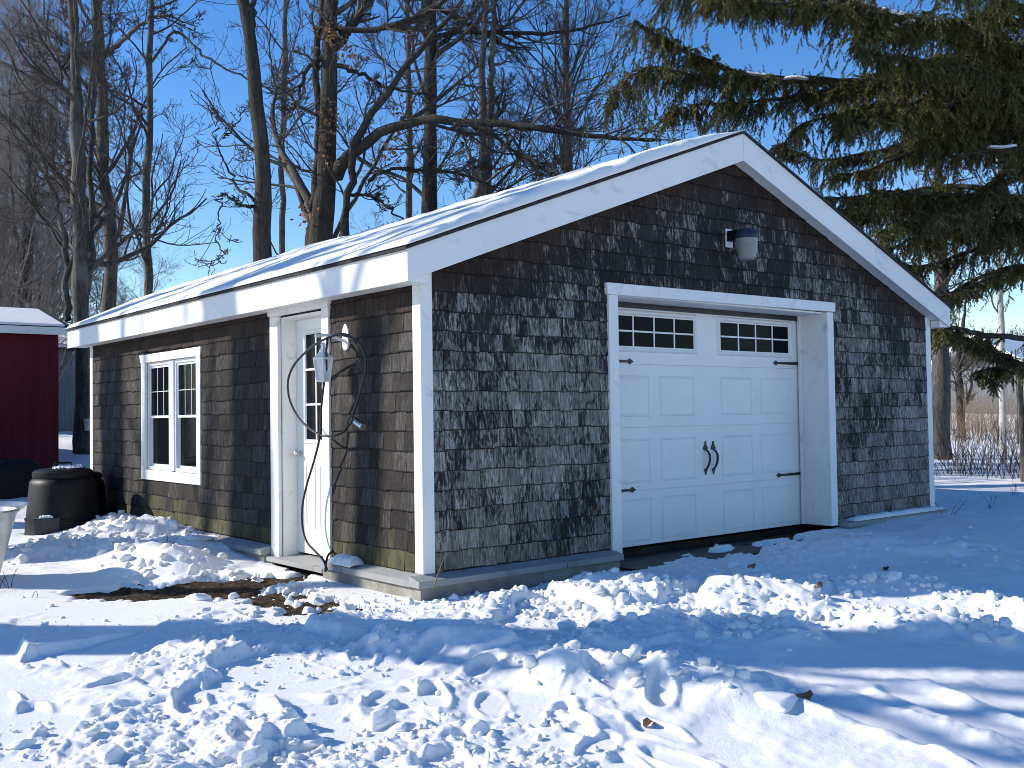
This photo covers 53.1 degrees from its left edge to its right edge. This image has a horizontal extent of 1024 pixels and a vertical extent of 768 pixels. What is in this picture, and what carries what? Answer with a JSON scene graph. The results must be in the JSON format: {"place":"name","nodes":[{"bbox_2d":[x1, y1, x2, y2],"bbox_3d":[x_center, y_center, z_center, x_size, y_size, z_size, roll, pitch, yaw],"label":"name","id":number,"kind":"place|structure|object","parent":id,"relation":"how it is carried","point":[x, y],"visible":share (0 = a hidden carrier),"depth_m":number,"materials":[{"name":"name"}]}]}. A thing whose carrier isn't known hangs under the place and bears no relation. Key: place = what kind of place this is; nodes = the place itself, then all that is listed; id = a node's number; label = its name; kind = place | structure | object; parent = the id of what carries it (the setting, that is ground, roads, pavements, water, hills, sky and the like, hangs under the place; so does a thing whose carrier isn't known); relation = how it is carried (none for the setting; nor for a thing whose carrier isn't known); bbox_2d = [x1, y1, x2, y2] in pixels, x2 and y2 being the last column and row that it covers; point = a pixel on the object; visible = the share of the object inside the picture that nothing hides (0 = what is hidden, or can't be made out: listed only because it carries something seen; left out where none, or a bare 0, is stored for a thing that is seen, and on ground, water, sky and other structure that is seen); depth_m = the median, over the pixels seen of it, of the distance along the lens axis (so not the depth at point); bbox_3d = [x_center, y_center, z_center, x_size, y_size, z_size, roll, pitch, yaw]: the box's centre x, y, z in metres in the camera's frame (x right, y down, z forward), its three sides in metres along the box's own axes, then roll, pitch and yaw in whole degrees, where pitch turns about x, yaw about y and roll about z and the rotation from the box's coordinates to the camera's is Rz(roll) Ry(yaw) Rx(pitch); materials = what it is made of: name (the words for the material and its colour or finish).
{"place":"outdoors","nodes":[
{"label":"outdoors","id":0,"kind":"place"},
{"bbox_2d":[65,525,837,616],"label":"soil","id":1,"kind":"structure","parent":0,"point":[245,589],"depth_m":8.17,"materials":[{"name":"brown soil"}]},
{"bbox_2d":[0,413,1023,767],"bbox_3d":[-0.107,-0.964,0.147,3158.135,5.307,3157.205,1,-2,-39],"label":"snow ground","id":2,"kind":"structure","parent":0,"point":[942,691],"depth_m":5.68,"materials":[{"name":"white snow"}]},
{"bbox_2d":[0,568,17,588],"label":"dry weed","id":3,"kind":"object","parent":2,"relation":"on","point":[6,581],"visible":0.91,"depth_m":8.21,"materials":[{"name":"brown plant"}]},
{"bbox_2d":[0,506,18,572],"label":"metal tub","id":4,"kind":"object","parent":2,"relation":"on","point":[7,516],"visible":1,"depth_m":8.60,"materials":[{"name":"white metal"}]},
{"bbox_2d":[0,501,29,512],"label":"cart tray","id":5,"kind":"object","parent":2,"relation":"on","point":[20,504],"visible":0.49,"depth_m":10.39,"materials":[{"name":"metal"}]},
{"bbox_2d":[0,459,41,498],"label":"covered stack","id":6,"kind":"object","parent":2,"relation":"on","point":[15,476],"visible":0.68,"depth_m":15.21,"materials":[{"name":"black plastic"}]},
{"bbox_2d":[0,312,68,468],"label":"red shed","id":7,"kind":"structure","parent":2,"relation":"on","point":[29,392],"depth_m":17.74,"materials":[{"name":"paint"}]},
{"bbox_2d":[0,307,64,326],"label":"roof snow","id":8,"kind":"structure","parent":7,"relation":"on","point":[22,316],"depth_m":18.10,"materials":[{"name":"white snow"}]},
{"bbox_2d":[2,98,69,320],"bbox_3d":[-17.651,-4.513,36.308,4.700,13.100,5.192,0,-2,-17],"label":"tree","id":9,"kind":"object","parent":2,"relation":"on","point":[43,227],"visible":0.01,"depth_m":36.02,"materials":[{"name":"brown plant"}]},
{"bbox_2d":[0,0,96,310],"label":"tree","id":10,"kind":"object","parent":2,"relation":"on","point":[7,263],"visible":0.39,"depth_m":26.53,"materials":[{"name":"brown plant"}]},
{"bbox_2d":[0,0,97,324],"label":"tree","id":11,"kind":"object","parent":2,"relation":"on","point":[12,79],"visible":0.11,"depth_m":29.94,"materials":[{"name":"brown plant"}]},
{"bbox_2d":[24,461,100,535],"bbox_3d":[-5.269,1.367,12.010,0.820,0.909,0.821,1,-2,-39],"label":"compost bin","id":12,"kind":"object","parent":2,"relation":"on","point":[66,498],"visible":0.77,"depth_m":11.71,"materials":[{"name":"black plastic"}]},
{"bbox_2d":[39,515,52,518],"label":"snow","id":13,"kind":"structure","parent":12,"relation":"on","point":[46,516],"depth_m":11.59,"materials":[{"name":"white snow"}]},
{"bbox_2d":[53,464,82,468],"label":"snow","id":14,"kind":"structure","parent":12,"relation":"on","point":[68,466],"depth_m":11.94,"materials":[{"name":"white snow"}]},
{"bbox_2d":[0,0,129,380],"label":"tree","id":15,"kind":"object","parent":2,"relation":"on","point":[25,245],"visible":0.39,"depth_m":26.50,"materials":[{"name":"brown plant"}]},
{"bbox_2d":[59,347,75,431],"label":"grey shed","id":16,"kind":"structure","parent":2,"relation":"on","point":[66,397],"depth_m":27.24,"materials":[{"name":"wood"}]},
{"bbox_2d":[58,335,66,346],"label":"roof snow","id":17,"kind":"structure","parent":16,"relation":"on","point":[62,337],"depth_m":27.70,"materials":[{"name":"white snow"}]},
{"bbox_2d":[0,0,137,322],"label":"tree","id":18,"kind":"object","parent":2,"relation":"on","point":[48,232],"visible":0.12,"depth_m":29.78,"materials":[{"name":"brown plant"}]},
{"bbox_2d":[1,1,140,321],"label":"tree","id":19,"kind":"object","parent":2,"relation":"on","point":[69,288],"visible":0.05,"depth_m":33.06,"materials":[{"name":"brown plant"}]},
{"bbox_2d":[82,466,106,516],"bbox_3d":[-5.424,1.426,12.762,0.719,0.801,0.719,1,-2,-39],"label":"compost bin","id":20,"kind":"object","parent":2,"relation":"on","point":[100,484],"visible":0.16,"depth_m":12.72,"materials":[{"name":"black plastic"}]},
{"bbox_2d":[0,0,214,312],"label":"maple tree","id":21,"kind":"object","parent":2,"relation":"on","point":[109,297],"visible":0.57,"depth_m":22.84,"materials":[{"name":"grey plant"}]},
{"bbox_2d":[62,150,161,316],"bbox_3d":[-13.245,-3.029,34.201,4.517,9.809,4.254,-1,-2,6],"label":"tree","id":22,"kind":"object","parent":2,"relation":"on","point":[99,269],"visible":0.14,"depth_m":34.16,"materials":[{"name":"brown plant"}]},
{"bbox_2d":[0,0,230,454],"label":"maple tree","id":23,"kind":"object","parent":2,"relation":"on","point":[83,264],"visible":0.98,"depth_m":19.93,"materials":[{"name":"grey plant"}]},
{"bbox_2d":[83,419,89,430],"bbox_3d":[-8.190,0.784,19.777,0.184,0.232,0.184,1,-2,-39],"label":"sap bucket","id":24,"kind":"object","parent":23,"relation":"hanging from","point":[86,424],"visible":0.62,"depth_m":19.71,"materials":[{"name":"white paint"}]},
{"bbox_2d":[99,203,191,305],"bbox_3d":[-13.118,-2.487,37.131,3.547,8.755,4.262,-2,-2,22],"label":"tree","id":25,"kind":"object","parent":2,"relation":"on","point":[141,272],"visible":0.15,"depth_m":36.92,"materials":[{"name":"brown plant"}]},
{"bbox_2d":[4,0,339,295],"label":"slim tree","id":26,"kind":"object","parent":2,"relation":"on","point":[148,266],"visible":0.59,"depth_m":21.65,"materials":[{"name":"brown plant"}]},
{"bbox_2d":[184,0,271,285],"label":"dark tree","id":27,"kind":"object","parent":2,"relation":"on","point":[261,199],"visible":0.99,"depth_m":15.42,"materials":[{"name":"brown plant"}]},
{"bbox_2d":[224,0,318,279],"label":"slim tree","id":28,"kind":"object","parent":2,"relation":"on","point":[281,176],"visible":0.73,"depth_m":18.95,"materials":[{"name":"brown plant"}]},
{"bbox_2d":[349,208,383,232],"bbox_3d":[-4.432,-1.847,32.173,4.829,7.445,3.592,-2,-2,33],"label":"tree","id":29,"kind":"object","parent":2,"relation":"on","point":[380,221],"visible":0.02,"depth_m":31.97,"materials":[{"name":"brown plant"}]},
{"bbox_2d":[310,0,498,218],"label":"slim tree","id":30,"kind":"object","parent":2,"relation":"on","point":[409,176],"visible":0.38,"depth_m":22.95,"materials":[{"name":"brown plant"}]},
{"bbox_2d":[433,552,445,587],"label":"straw stalk","id":31,"kind":"object","parent":2,"relation":"on","point":[438,572],"visible":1,"depth_m":7.32,"materials":[{"name":"beige plant"}]},
{"bbox_2d":[190,0,703,245],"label":"oak tree","id":32,"kind":"object","parent":2,"relation":"on","point":[328,169],"visible":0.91,"depth_m":16.71,"materials":[{"name":"brown plant"}]},
{"bbox_2d":[336,0,635,213],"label":"straight tree","id":33,"kind":"object","parent":2,"relation":"on","point":[428,195],"visible":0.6,"depth_m":20.77,"materials":[{"name":"brown plant"}]},
{"bbox_2d":[65,131,951,600],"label":"garage","id":34,"kind":"structure","parent":2,"relation":"on","point":[607,373],"depth_m":9.46,"materials":[{"name":"grey wood"}]},
{"bbox_2d":[139,346,201,484],"bbox_3d":[-3.785,0.361,11.397,0.089,1.450,1.803,1,-2,-39],"label":"window","id":35,"kind":"structure","parent":34,"relation":"in","point":[171,437],"depth_m":11.32,"materials":[{"name":"white paint"}]},
{"bbox_2d":[293,317,322,555],"bbox_3d":[-1.741,0.461,9.087,0.119,2.112,0.762,1,-2,-39],"label":"entry door","id":36,"kind":"structure","parent":34,"relation":"in","point":[309,391],"depth_m":9.21,"materials":[{"name":"white paint"}]},
{"bbox_2d":[313,324,349,381],"bbox_3d":[-1.486,-0.256,8.330,0.302,0.478,0.163,1,-2,-39],"label":"wall lantern","id":37,"kind":"object","parent":34,"relation":"attached to","point":[321,373],"depth_m":8.25,"materials":[{"name":"white paint"}]},
{"bbox_2d":[287,333,366,571],"bbox_3d":[-1.519,0.564,8.395,0.257,1.916,1.120,1,-2,-39],"label":"extension cord","id":38,"kind":"object","parent":37,"relation":"hanging from","point":[359,424],"visible":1,"depth_m":8.34,"materials":[{"name":"black rubber"}]},
{"bbox_2d":[329,553,363,567],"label":"ledge snow","id":39,"kind":"structure","parent":34,"relation":"on","point":[346,560],"depth_m":8.16,"materials":[{"name":"white snow"}]},
{"bbox_2d":[66,130,745,328],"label":"roof snow","id":40,"kind":"structure","parent":34,"relation":"on","point":[411,229],"depth_m":9.23,"materials":[{"name":"white snow"}]},
{"bbox_2d":[618,307,801,547],"bbox_3d":[1.917,0.380,10.112,3.126,2.241,0.103,1,-2,-39],"label":"garage door","id":41,"kind":"structure","parent":34,"relation":"in","point":[710,434],"depth_m":10.12,"materials":[{"name":"white paint"}]},
{"bbox_2d":[725,228,757,260],"bbox_3d":[2.184,-1.337,9.741,0.216,0.328,0.340,1,-2,-39],"label":"yard light","id":42,"kind":"object","parent":34,"relation":"attached to","point":[745,240],"visible":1,"depth_m":9.62,"materials":[{"name":"white paint"}]},
{"bbox_2d":[846,506,945,521],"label":"ledge snow","id":43,"kind":"structure","parent":34,"relation":"on","point":[892,513],"depth_m":11.39,"materials":[{"name":"white snow"}]},
{"bbox_2d":[427,0,606,198],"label":"twin tree","id":44,"kind":"object","parent":2,"relation":"on","point":[480,189],"visible":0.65,"depth_m":19.95,"materials":[{"name":"brown plant"}]},
{"bbox_2d":[459,0,650,182],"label":"broom tree","id":45,"kind":"object","parent":2,"relation":"on","point":[564,56],"visible":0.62,"depth_m":21.65,"materials":[{"name":"brown plant"}]},
{"bbox_2d":[643,718,654,726],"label":"dead leaf","id":46,"kind":"object","parent":2,"relation":"on","point":[647,722],"visible":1,"depth_m":4.77,"materials":[{"name":"brown plant"}]},
{"bbox_2d":[747,563,755,568],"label":"dead leaf","id":47,"kind":"object","parent":2,"relation":"on","point":[753,565],"visible":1,"depth_m":8.35,"materials":[{"name":"brown plant"}]},
{"bbox_2d":[582,0,1023,402],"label":"spruce tree","id":48,"kind":"object","parent":2,"relation":"on","point":[984,62],"visible":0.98,"depth_m":14.50,"materials":[{"name":"green plant"}]},
{"bbox_2d":[744,71,766,76],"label":"branch snow","id":49,"kind":"structure","parent":48,"relation":"on","point":[756,74],"depth_m":14.32,"materials":[{"name":"white snow"}]},
{"bbox_2d":[783,75,808,79],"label":"branch snow","id":50,"kind":"structure","parent":48,"relation":"on","point":[799,77],"depth_m":14.32,"materials":[{"name":"white snow"}]},
{"bbox_2d":[882,7,916,26],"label":"branch snow","id":51,"kind":"structure","parent":48,"relation":"on","point":[893,11],"depth_m":14.23,"materials":[{"name":"white snow"}]},
{"bbox_2d":[986,144,1016,148],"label":"branch snow","id":52,"kind":"structure","parent":48,"relation":"on","point":[1001,146],"depth_m":14.32,"materials":[{"name":"white snow"}]},
{"bbox_2d":[794,690,812,699],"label":"dead leaf","id":53,"kind":"object","parent":2,"relation":"on","point":[807,695],"visible":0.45,"depth_m":5.18,"materials":[{"name":"brown plant"}]},
{"bbox_2d":[883,42,996,459],"bbox_3d":[9.838,-2.981,24.062,2.274,10.025,4.932,-2,-2,39],"label":"grey tree","id":54,"kind":"object","parent":2,"relation":"on","point":[941,388],"visible":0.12,"depth_m":23.82,"materials":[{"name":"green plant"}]},
{"bbox_2d":[934,500,966,514],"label":"dry weed","id":55,"kind":"object","parent":2,"relation":"on","point":[953,509],"visible":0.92,"depth_m":11.79,"materials":[{"name":"brown plant"}]},
{"bbox_2d":[933,421,978,474],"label":"shrub","id":56,"kind":"object","parent":2,"relation":"on","point":[948,471],"visible":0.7,"depth_m":19.41,"materials":[{"name":"brown plant"}]},
{"bbox_2d":[934,428,992,476],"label":"shrub","id":57,"kind":"object","parent":2,"relation":"on","point":[957,452],"visible":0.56,"depth_m":18.98,"materials":[{"name":"brown plant"}]},
{"bbox_2d":[950,383,977,438],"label":"shrub","id":58,"kind":"object","parent":2,"relation":"on","point":[965,416],"visible":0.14,"depth_m":37.27,"materials":[{"name":"brown plant"}]},
{"bbox_2d":[950,387,981,432],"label":"shrub","id":59,"kind":"object","parent":2,"relation":"on","point":[965,411],"visible":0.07,"depth_m":43.67,"materials":[{"name":"brown plant"}]},
{"bbox_2d":[933,423,1006,475],"bbox_3d":[8.398,1.256,19.032,1.486,1.047,1.042,-2,-2,26],"label":"shrub","id":60,"kind":"object","parent":2,"relation":"on","point":[970,462],"visible":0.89,"depth_m":18.99,"materials":[{"name":"brown plant"}]},
{"bbox_2d":[950,254,994,436],"bbox_3d":[16.560,-1.431,37.782,2.412,7.440,2.644,1,-2,-39],"label":"tree","id":61,"kind":"object","parent":2,"relation":"on","point":[959,368],"visible":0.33,"depth_m":37.87,"materials":[{"name":"brown plant"}]},
{"bbox_2d":[950,397,998,443],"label":"shrub","id":62,"kind":"object","parent":2,"relation":"on","point":[953,434],"visible":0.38,"depth_m":33.95,"materials":[{"name":"brown plant"}]},
{"bbox_2d":[931,335,1023,414],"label":"white house","id":63,"kind":"structure","parent":2,"relation":"on","point":[1011,345],"depth_m":60.55,"materials":[{"name":"white"}]},
{"bbox_2d":[931,326,1023,375],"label":"brush","id":64,"kind":"object","parent":2,"relation":"on","point":[1019,330],"depth_m":91.51,"materials":[{"name":"brown plant"}]},
{"bbox_2d":[943,415,1017,471],"bbox_3d":[9.156,1.170,19.987,1.343,1.236,1.005,-2,-2,25],"label":"shrub","id":65,"kind":"object","parent":2,"relation":"on","point":[977,448],"visible":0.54,"depth_m":19.98,"materials":[{"name":"brown plant"}]},
{"bbox_2d":[950,395,1014,439],"bbox_3d":[16.040,1.157,36.079,3.452,1.800,3.463,-1,-2,17],"label":"shrub","id":66,"kind":"object","parent":2,"relation":"on","point":[978,419],"visible":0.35,"depth_m":36.13,"materials":[{"name":"brown plant"}]},
{"bbox_2d":[950,390,1018,444],"bbox_3d":[15.443,1.006,32.742,3.282,1.977,4.340,-1,-2,-8],"label":"shrub","id":67,"kind":"object","parent":2,"relation":"on","point":[981,419],"visible":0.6,"depth_m":32.96,"materials":[{"name":"brown plant"}]},
{"bbox_2d":[952,386,1016,436],"bbox_3d":[18.445,1.090,39.948,3.821,2.060,3.200,0,-2,-14],"label":"shrub","id":68,"kind":"object","parent":2,"relation":"on","point":[982,414],"visible":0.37,"depth_m":39.78,"materials":[{"name":"brown plant"}]},
{"bbox_2d":[946,34,1023,451],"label":"birch tree","id":69,"kind":"object","parent":2,"relation":"on","point":[999,310],"visible":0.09,"depth_m":26.93,"materials":[{"name":"white plant"}]},
{"bbox_2d":[951,385,1018,439],"bbox_3d":[17.087,0.858,34.954,3.161,2.316,3.932,1,-2,-39],"label":"shrub","id":70,"kind":"object","parent":2,"relation":"on","point":[994,418],"visible":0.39,"depth_m":35.20,"materials":[{"name":"brown plant"}]},
{"bbox_2d":[951,384,1018,431],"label":"shrub","id":71,"kind":"object","parent":2,"relation":"on","point":[988,408],"visible":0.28,"depth_m":44.93,"materials":[{"name":"brown plant"}]},
{"bbox_2d":[951,385,1023,433],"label":"shrub","id":72,"kind":"object","parent":2,"relation":"on","point":[1007,409],"visible":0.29,"depth_m":41.85,"materials":[{"name":"brown plant"}]},
{"bbox_2d":[951,374,1023,431],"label":"shrub","id":73,"kind":"object","parent":2,"relation":"on","point":[978,405],"visible":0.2,"depth_m":46.12,"materials":[{"name":"brown plant"}]},
{"bbox_2d":[965,382,1023,431],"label":"shrub","id":74,"kind":"object","parent":2,"relation":"on","point":[1008,405],"visible":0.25,"depth_m":44.06,"materials":[{"name":"brown plant"}]},
{"bbox_2d":[970,422,1019,479],"bbox_3d":[8.879,1.188,18.066,1.250,1.124,1.236,-1,-2,3],"label":"shrub","id":75,"kind":"object","parent":2,"relation":"on","point":[1005,459],"visible":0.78,"depth_m":17.90,"materials":[{"name":"brown plant"}]},
{"bbox_2d":[971,420,1018,475],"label":"shrub","id":76,"kind":"object","parent":2,"relation":"on","point":[991,452],"visible":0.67,"depth_m":19.08,"materials":[{"name":"brown plant"}]},
{"bbox_2d":[975,409,1019,474],"bbox_3d":[9.339,1.059,18.999,1.453,1.403,1.273,1,-2,-39],"label":"shrub","id":77,"kind":"object","parent":2,"relation":"on","point":[1013,431],"visible":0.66,"depth_m":19.01,"materials":[{"name":"brown plant"}]},
{"bbox_2d":[980,420,1019,478],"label":"shrub","id":78,"kind":"object","parent":2,"relation":"on","point":[1003,452],"visible":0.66,"depth_m":18.20,"materials":[{"name":"brown plant"}]},
{"bbox_2d":[1015,349,1018,443],"bbox_3d":[15.794,0.503,32.028,0.059,3.169,0.065,-2,-2,28],"label":"fence post","id":79,"kind":"object","parent":2,"relation":"on","point":[1017,406],"visible":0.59,"depth_m":32.01,"materials":[{"name":"grey wood"}]},
{"bbox_2d":[1018,373,1023,481],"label":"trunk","id":80,"kind":"object","parent":2,"relation":"on","point":[1021,411],"visible":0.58,"depth_m":17.00,"materials":[{"name":"brown wood"}]},
{"bbox_2d":[0,0,1023,335],"label":"sky","id":81,"kind":"structure","parent":0,"point":[233,88],"materials":[{"name":"blue"}]},
{"bbox_2d":[620,531,807,570],"bbox_3d":[2.146,1.754,9.836,3.270,0.350,0.700,1,-2,-39],"label":"driveway apron","id":82,"kind":"object","parent":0,"point":[637,562],"visible":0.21,"depth_m":9.45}
]}

